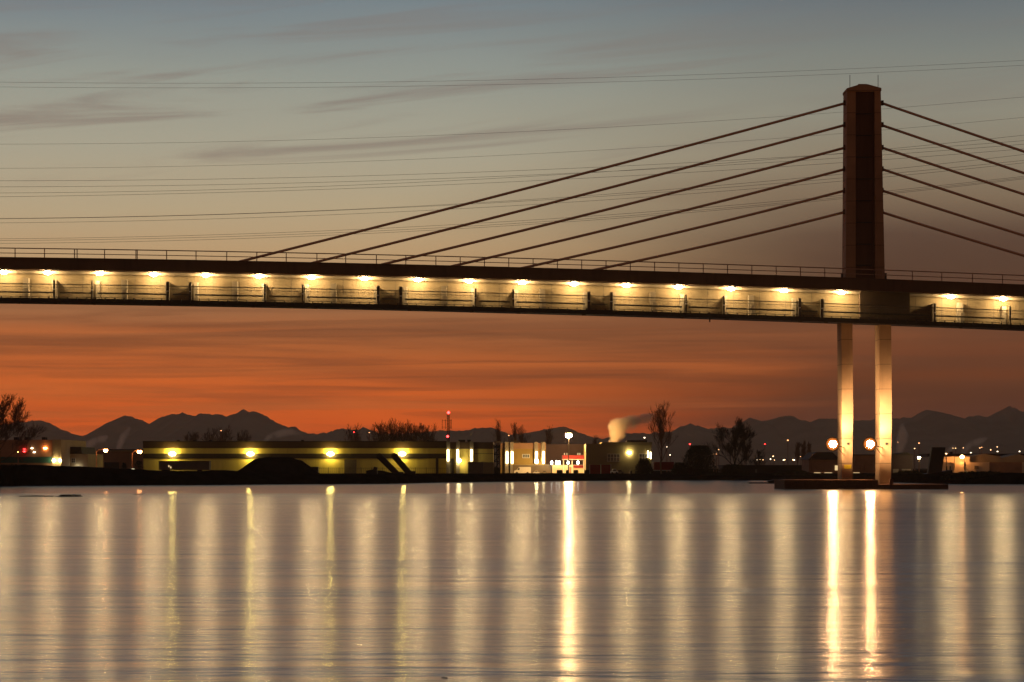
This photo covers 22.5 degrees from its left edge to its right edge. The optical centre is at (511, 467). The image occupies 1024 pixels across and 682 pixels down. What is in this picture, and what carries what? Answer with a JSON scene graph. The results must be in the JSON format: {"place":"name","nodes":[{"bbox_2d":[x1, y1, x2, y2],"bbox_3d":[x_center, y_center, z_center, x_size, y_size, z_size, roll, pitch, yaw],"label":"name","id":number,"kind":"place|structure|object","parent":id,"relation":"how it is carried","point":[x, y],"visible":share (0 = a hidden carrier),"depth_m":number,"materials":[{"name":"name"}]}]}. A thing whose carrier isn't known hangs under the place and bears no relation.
{"place":"outdoors","nodes":[
{"label":"outdoors","id":0,"kind":"place"},
{"bbox_2d":[19,495,53,496],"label":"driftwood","id":1,"kind":"object","parent":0,"point":[36,496],"visible":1,"depth_m":216.16,"materials":[{"name":"brown wood"}]},
{"bbox_2d":[7,150,1004,196],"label":"power line","id":2,"kind":"object","parent":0,"point":[454,184],"visible":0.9,"depth_m":460.49,"materials":[{"name":"metal"}]},
{"bbox_2d":[0,178,1017,240],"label":"power line","id":3,"kind":"object","parent":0,"point":[464,226],"visible":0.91,"depth_m":467.99,"materials":[{"name":"metal"}]},
{"bbox_2d":[0,179,1018,243],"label":"power line","id":4,"kind":"object","parent":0,"point":[494,226],"visible":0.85,"depth_m":469.49,"materials":[{"name":"metal"}]},
{"bbox_2d":[0,480,1023,681],"bbox_3d":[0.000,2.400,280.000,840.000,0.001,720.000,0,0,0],"label":"river","id":5,"kind":"structure","parent":0,"point":[652,581],"depth_m":53.48,"materials":[{"name":"grey liquid"}]},
{"bbox_2d":[56,494,82,496],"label":"river rock","id":6,"kind":"object","parent":5,"relation":"in","point":[70,495],"visible":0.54,"depth_m":215.09,"materials":[{"name":"black stone"}]},
{"bbox_2d":[747,480,773,482],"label":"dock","id":7,"kind":"object","parent":5,"relation":"on","point":[770,481],"visible":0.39,"depth_m":400.00,"materials":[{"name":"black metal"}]},
{"bbox_2d":[774,479,947,488],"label":"pier fender","id":8,"kind":"object","parent":5,"relation":"in","point":[822,484],"visible":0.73,"depth_m":293.00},
{"bbox_2d":[0,84,1023,483],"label":"cable stayed bridge","id":9,"kind":"structure","parent":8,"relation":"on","point":[862,290],"depth_m":301.70,"materials":[{"name":"concrete"}]},
{"bbox_2d":[826,437,843,455],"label":"pier floodlight","id":10,"kind":"object","parent":9,"relation":"attached to","point":[832,443],"visible":1,"depth_m":297.18,"materials":[{"name":"white metal"}]},
{"bbox_2d":[863,437,882,454],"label":"pier floodlight","id":11,"kind":"object","parent":9,"relation":"attached to","point":[869,443],"visible":1,"depth_m":297.18,"materials":[{"name":"white metal"}]},
{"bbox_2d":[0,406,1023,467],"bbox_3d":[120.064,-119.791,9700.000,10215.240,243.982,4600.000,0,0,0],"label":"mountains","id":12,"kind":"structure","parent":0,"point":[1001,431],"depth_m":9420.60,"materials":[{"name":"grey stone"}]},
{"bbox_2d":[0,465,1023,485],"bbox_3d":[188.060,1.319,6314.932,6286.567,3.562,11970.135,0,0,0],"label":"ground","id":13,"kind":"structure","parent":0,"point":[18,475],"depth_m":386.54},
{"bbox_2d":[0,393,48,464],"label":"bare tree","id":14,"kind":"object","parent":13,"relation":"on","point":[18,414],"visible":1,"depth_m":352.16,"materials":[{"name":"brown plant"}]},
{"bbox_2d":[0,437,85,465],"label":"brown office building","id":15,"kind":"structure","parent":13,"relation":"on","point":[51,452],"depth_m":520.00,"materials":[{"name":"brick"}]},
{"bbox_2d":[70,447,102,466],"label":"tan office","id":16,"kind":"structure","parent":13,"relation":"on","point":[83,456],"depth_m":530.20,"materials":[{"name":"paint"}]},
{"bbox_2d":[96,448,107,466],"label":"street lamp","id":17,"kind":"object","parent":13,"relation":"on","point":[105,450],"visible":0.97,"depth_m":514.90,"materials":[{"name":"metal"}]},
{"bbox_2d":[95,449,142,468],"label":"long brown shed","id":18,"kind":"structure","parent":13,"relation":"on","point":[114,458],"depth_m":585.00,"materials":[{"name":"metal"}]},
{"bbox_2d":[104,462,118,468],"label":"loading door","id":19,"kind":"structure","parent":18,"relation":"in","point":[106,464],"depth_m":584.82,"materials":[{"name":"black metal"}]},
{"bbox_2d":[131,449,141,468],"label":"street lamp","id":20,"kind":"object","parent":13,"relation":"on","point":[139,451],"visible":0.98,"depth_m":499.90,"materials":[{"name":"metal"}]},
{"bbox_2d":[134,461,143,468],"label":"bush","id":21,"kind":"object","parent":13,"relation":"on","point":[139,463],"visible":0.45,"depth_m":439.92,"materials":[{"name":"black plant"}]},
{"bbox_2d":[159,461,210,470],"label":"trailer","id":22,"kind":"object","parent":13,"relation":"on","point":[183,465],"visible":0.87,"depth_m":470.00,"materials":[{"name":"metal"}]},
{"bbox_2d":[184,431,200,440],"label":"bare tree","id":23,"kind":"object","parent":13,"relation":"on","point":[196,436],"visible":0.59,"depth_m":739.43,"materials":[{"name":"black plant"}]},
{"bbox_2d":[201,427,218,440],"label":"bare tree","id":24,"kind":"object","parent":13,"relation":"on","point":[204,435],"visible":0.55,"depth_m":739.84,"materials":[{"name":"black plant"}]},
{"bbox_2d":[213,425,236,440],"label":"bare tree","id":25,"kind":"object","parent":13,"relation":"on","point":[225,434],"visible":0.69,"depth_m":739.38,"materials":[{"name":"black plant"}]},
{"bbox_2d":[231,430,250,440],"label":"bare tree","id":26,"kind":"object","parent":13,"relation":"on","point":[241,438],"visible":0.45,"depth_m":739.39,"materials":[{"name":"black plant"}]},
{"bbox_2d":[238,457,319,473],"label":"gravel pile","id":27,"kind":"object","parent":13,"relation":"on","point":[278,465],"visible":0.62,"depth_m":443.80,"materials":[{"name":"black gravel"}]},
{"bbox_2d":[143,440,445,472],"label":"yellow warehouse","id":28,"kind":"structure","parent":13,"relation":"on","point":[428,456],"depth_m":560.00,"materials":[{"name":"metal"}]},
{"bbox_2d":[344,459,355,472],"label":"shutter door","id":29,"kind":"structure","parent":28,"relation":"in","point":[349,464],"depth_m":559.95,"materials":[{"name":"metal"}]},
{"bbox_2d":[340,423,361,440],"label":"bare tree","id":30,"kind":"object","parent":13,"relation":"on","point":[357,438],"visible":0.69,"depth_m":739.62,"materials":[{"name":"brown plant"}]},
{"bbox_2d":[366,467,377,473],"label":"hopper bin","id":31,"kind":"object","parent":13,"relation":"on","point":[374,470],"visible":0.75,"depth_m":468.00,"materials":[{"name":"black metal"}]},
{"bbox_2d":[367,422,388,440],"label":"bare tree","id":32,"kind":"object","parent":13,"relation":"on","point":[373,432],"visible":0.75,"depth_m":739.33,"materials":[{"name":"brown plant"}]},
{"bbox_2d":[328,467,436,473],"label":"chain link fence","id":33,"kind":"object","parent":13,"relation":"on","point":[386,470],"visible":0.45,"depth_m":500.00,"materials":[{"name":"metal"}]},
{"bbox_2d":[374,417,396,440],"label":"bare tree","id":34,"kind":"object","parent":13,"relation":"on","point":[379,427],"visible":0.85,"depth_m":739.69,"materials":[{"name":"brown plant"}]},
{"bbox_2d":[376,453,403,472],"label":"conveyor","id":35,"kind":"object","parent":13,"relation":"on","point":[385,462],"visible":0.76,"depth_m":480.00,"materials":[{"name":"black metal"}]},
{"bbox_2d":[377,419,404,440],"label":"bare tree","id":36,"kind":"object","parent":13,"relation":"on","point":[391,432],"visible":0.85,"depth_m":739.15,"materials":[{"name":"brown plant"}]},
{"bbox_2d":[378,470,404,473],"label":"rubble pile","id":37,"kind":"object","parent":13,"relation":"on","point":[382,472],"visible":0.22,"depth_m":472.08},
{"bbox_2d":[384,423,409,440],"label":"bare tree","id":38,"kind":"object","parent":13,"relation":"on","point":[400,426],"visible":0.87,"depth_m":738.80,"materials":[{"name":"brown plant"}]},
{"bbox_2d":[391,453,415,473],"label":"conveyor","id":39,"kind":"object","parent":13,"relation":"on","point":[395,457],"visible":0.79,"depth_m":478.00,"materials":[{"name":"black metal"}]},
{"bbox_2d":[394,421,417,440],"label":"bare tree","id":40,"kind":"object","parent":13,"relation":"on","point":[404,432],"visible":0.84,"depth_m":739.47,"materials":[{"name":"brown plant"}]},
{"bbox_2d":[405,423,425,440],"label":"bare tree","id":41,"kind":"object","parent":13,"relation":"on","point":[411,434],"visible":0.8,"depth_m":739.00,"materials":[{"name":"brown plant"}]},
{"bbox_2d":[411,422,431,440],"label":"bare tree","id":42,"kind":"object","parent":13,"relation":"on","point":[421,430],"visible":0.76,"depth_m":738.63,"materials":[{"name":"brown plant"}]},
{"bbox_2d":[421,422,436,440],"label":"bare tree","id":43,"kind":"object","parent":13,"relation":"on","point":[428,434],"visible":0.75,"depth_m":740.41,"materials":[{"name":"brown plant"}]},
{"bbox_2d":[445,411,451,440],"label":"radio mast","id":44,"kind":"object","parent":13,"relation":"on","point":[449,423],"visible":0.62,"depth_m":639.97,"materials":[{"name":"red metal"}]},
{"bbox_2d":[446,440,494,472],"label":"lit office block","id":45,"kind":"structure","parent":13,"relation":"on","point":[460,454],"depth_m":555.88,"materials":[{"name":"concrete"}]},
{"bbox_2d":[450,458,453,472],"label":"side door","id":46,"kind":"structure","parent":45,"relation":"in","point":[451,459],"depth_m":555.86,"materials":[{"name":"brown metal"}]},
{"bbox_2d":[468,462,493,473],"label":"grey trailer","id":47,"kind":"object","parent":13,"relation":"on","point":[480,467],"visible":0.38,"depth_m":545.00,"materials":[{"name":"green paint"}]},
{"bbox_2d":[493,444,500,473],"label":"scaffold tower","id":48,"kind":"structure","parent":13,"relation":"on","point":[496,469],"depth_m":547.91,"materials":[{"name":"black metal"}]},
{"bbox_2d":[493,420,505,466],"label":"bare tree","id":49,"kind":"object","parent":13,"relation":"on","point":[498,434],"visible":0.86,"depth_m":700.02,"materials":[{"name":"brown plant"}]},
{"bbox_2d":[506,422,520,441],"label":"bare tree","id":50,"kind":"object","parent":13,"relation":"on","point":[515,427],"visible":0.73,"depth_m":699.72,"materials":[{"name":"brown plant"}]},
{"bbox_2d":[495,441,545,472],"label":"tan retail block","id":51,"kind":"structure","parent":13,"relation":"on","point":[515,453],"depth_m":599.88,"materials":[{"name":"paint"}]},
{"bbox_2d":[522,454,529,457],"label":"window","id":52,"kind":"structure","parent":51,"relation":"in","point":[523,455],"depth_m":599.86,"materials":[{"name":"beige glass"}]},
{"bbox_2d":[514,467,530,472],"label":"parked van","id":53,"kind":"object","parent":13,"relation":"on","point":[523,470],"visible":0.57,"depth_m":588.00,"materials":[{"name":"white paint"}]},
{"bbox_2d":[516,425,531,442],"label":"bare tree","id":54,"kind":"object","parent":13,"relation":"on","point":[520,429],"visible":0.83,"depth_m":699.57,"materials":[{"name":"brown plant"}]},
{"bbox_2d":[513,465,551,472],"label":"grey yard wall","id":55,"kind":"structure","parent":13,"relation":"on","point":[542,468],"depth_m":592.00,"materials":[{"name":"concrete"}]},
{"bbox_2d":[544,425,553,443],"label":"bare tree","id":56,"kind":"object","parent":13,"relation":"on","point":[548,433],"visible":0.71,"depth_m":700.03,"materials":[{"name":"black plant"}]},
{"bbox_2d":[546,444,583,472],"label":"petrol station","id":57,"kind":"object","parent":13,"relation":"on","point":[556,456],"visible":0.81,"depth_m":604.00,"materials":[{"name":"red"}]},
{"bbox_2d":[565,432,571,469],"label":"street lamp","id":58,"kind":"object","parent":13,"relation":"on","point":[568,435],"visible":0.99,"depth_m":580.89,"materials":[{"name":"white metal"}]},
{"bbox_2d":[589,464,610,473],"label":"red hoarding","id":59,"kind":"object","parent":13,"relation":"on","point":[600,469],"visible":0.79,"depth_m":560.00,"materials":[{"name":"paint"}]},
{"bbox_2d":[583,440,651,473],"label":"olive building","id":60,"kind":"structure","parent":13,"relation":"on","point":[626,456],"depth_m":575.00,"materials":[{"name":"paint"}]},
{"bbox_2d":[607,454,619,461],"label":"window","id":61,"kind":"structure","parent":60,"relation":"in","point":[610,457],"depth_m":574.91,"materials":[{"name":"black glass"}]},
{"bbox_2d":[639,453,646,460],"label":"window","id":62,"kind":"structure","parent":60,"relation":"in","point":[641,455],"depth_m":574.91,"materials":[{"name":"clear glass"}]},
{"bbox_2d":[635,459,653,473],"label":"shrub","id":63,"kind":"object","parent":13,"relation":"on","point":[643,466],"visible":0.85,"depth_m":534.46,"materials":[{"name":"black plant"}]},
{"bbox_2d":[647,400,678,473],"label":"bare tree","id":64,"kind":"object","parent":13,"relation":"on","point":[660,422],"visible":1,"depth_m":544.72,"materials":[{"name":"black plant"}]},
{"bbox_2d":[653,462,673,470],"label":"red container","id":65,"kind":"object","parent":13,"relation":"on","point":[667,466],"visible":0.87,"depth_m":564.96,"materials":[{"name":"metal"}]},
{"bbox_2d":[670,462,688,473],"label":"shrub","id":66,"kind":"object","parent":13,"relation":"on","point":[679,468],"visible":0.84,"depth_m":527.61,"materials":[{"name":"black plant"}]},
{"bbox_2d":[682,445,718,474],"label":"thicket","id":67,"kind":"object","parent":13,"relation":"on","point":[700,468],"visible":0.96,"depth_m":529.26,"materials":[{"name":"black plant"}]},
{"bbox_2d":[700,416,755,464],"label":"bare tree","id":68,"kind":"object","parent":13,"relation":"on","point":[742,437],"visible":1,"depth_m":559.27,"materials":[{"name":"black plant"}]},
{"bbox_2d":[737,445,756,473],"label":"bare tree","id":69,"kind":"object","parent":13,"relation":"on","point":[745,460],"visible":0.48,"depth_m":569.94,"materials":[{"name":"black plant"}]},
{"bbox_2d":[717,465,801,472],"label":"dark waterside shed","id":70,"kind":"structure","parent":13,"relation":"on","point":[768,468],"depth_m":620.00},
{"bbox_2d":[754,448,765,471],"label":"bare tree","id":71,"kind":"object","parent":13,"relation":"on","point":[759,457],"visible":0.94,"depth_m":599.88,"materials":[{"name":"black plant"}]},
{"bbox_2d":[794,442,801,464],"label":"bare tree","id":72,"kind":"object","parent":13,"relation":"on","point":[797,449],"visible":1,"depth_m":949.65,"materials":[{"name":"black plant"}]},
{"bbox_2d":[799,440,807,457],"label":"bare tree","id":73,"kind":"object","parent":13,"relation":"on","point":[803,449],"visible":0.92,"depth_m":949.65,"materials":[{"name":"black plant"}]},
{"bbox_2d":[806,441,813,452],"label":"bare tree","id":74,"kind":"object","parent":13,"relation":"on","point":[809,448],"visible":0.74,"depth_m":949.48,"materials":[{"name":"black plant"}]},
{"bbox_2d":[800,452,837,472],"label":"boatyard shed","id":75,"kind":"structure","parent":13,"relation":"on","point":[819,462],"depth_m":600.00,"materials":[{"name":"brown metal"}]},
{"bbox_2d":[852,454,874,472],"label":"storage hut","id":76,"kind":"object","parent":13,"relation":"on","point":[863,463],"visible":0.64,"depth_m":601.00,"materials":[{"name":"brown brick"}]},
{"bbox_2d":[892,452,912,472],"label":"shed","id":77,"kind":"structure","parent":13,"relation":"on","point":[902,461],"depth_m":605.00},
{"bbox_2d":[892,470,923,473],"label":"shrub","id":78,"kind":"object","parent":13,"relation":"on","point":[908,472],"visible":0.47,"depth_m":469.29,"materials":[{"name":"black plant"}]},
{"bbox_2d":[924,447,952,473],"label":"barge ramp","id":79,"kind":"structure","parent":13,"relation":"on","point":[936,460],"depth_m":420.00,"materials":[{"name":"black metal"}]},
{"bbox_2d":[919,452,1023,472],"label":"cream warehouse","id":80,"kind":"structure","parent":13,"relation":"on","point":[1006,463],"depth_m":640.10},
{"bbox_2d":[940,471,1002,480],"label":"shrub","id":81,"kind":"object","parent":13,"relation":"on","point":[958,475],"visible":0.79,"depth_m":390.70,"materials":[{"name":"black plant"}]},
{"bbox_2d":[0,154,1023,218],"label":"power line","id":82,"kind":"object","parent":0,"point":[497,201],"visible":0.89,"depth_m":461.99,"materials":[{"name":"metal"}]},
{"bbox_2d":[0,0,1023,438],"label":"sky","id":83,"kind":"structure","parent":0,"point":[157,74],"materials":[{"name":"orange"}]},
{"bbox_2d":[18,176,1022,238],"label":"power line","id":84,"kind":"object","parent":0,"point":[488,222],"visible":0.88,"depth_m":466.49,"materials":[{"name":"metal"}]},
{"bbox_2d":[25,163,1018,222],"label":"power line","id":85,"kind":"object","parent":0,"point":[479,207],"visible":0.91,"depth_m":464.99,"materials":[{"name":"metal"}]},
{"bbox_2d":[21,160,1023,218],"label":"power line","id":86,"kind":"object","parent":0,"point":[479,203],"visible":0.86,"depth_m":463.49,"materials":[{"name":"metal"}]},
{"bbox_2d":[25,60,1021,82],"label":"power line","id":87,"kind":"object","parent":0,"point":[569,78],"visible":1,"depth_m":449.99,"materials":[{"name":"metal"}]},
{"bbox_2d":[47,141,1014,180],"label":"power line","id":88,"kind":"object","parent":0,"point":[441,173],"visible":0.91,"depth_m":455.99,"materials":[{"name":"metal"}]},
{"bbox_2d":[45,144,1021,186],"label":"power line","id":89,"kind":"object","parent":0,"point":[466,177],"visible":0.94,"depth_m":457.49,"materials":[{"name":"metal"}]},
{"bbox_2d":[46,135,1021,192],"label":"power line","id":90,"kind":"object","parent":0,"point":[490,178],"visible":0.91,"depth_m":458.99,"materials":[{"name":"metal"}]},
{"bbox_2d":[54,65,1020,87],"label":"power line","id":91,"kind":"object","parent":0,"point":[544,83],"visible":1,"depth_m":451.49,"materials":[{"name":"metal"}]},
{"bbox_2d":[98,97,1018,143],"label":"power line","id":92,"kind":"object","parent":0,"point":[522,131],"visible":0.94,"depth_m":452.99,"materials":[{"name":"metal"}]},
{"bbox_2d":[96,117,1022,167],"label":"power line","id":93,"kind":"object","parent":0,"point":[520,154],"visible":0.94,"depth_m":454.49,"materials":[{"name":"metal"}]}
]}

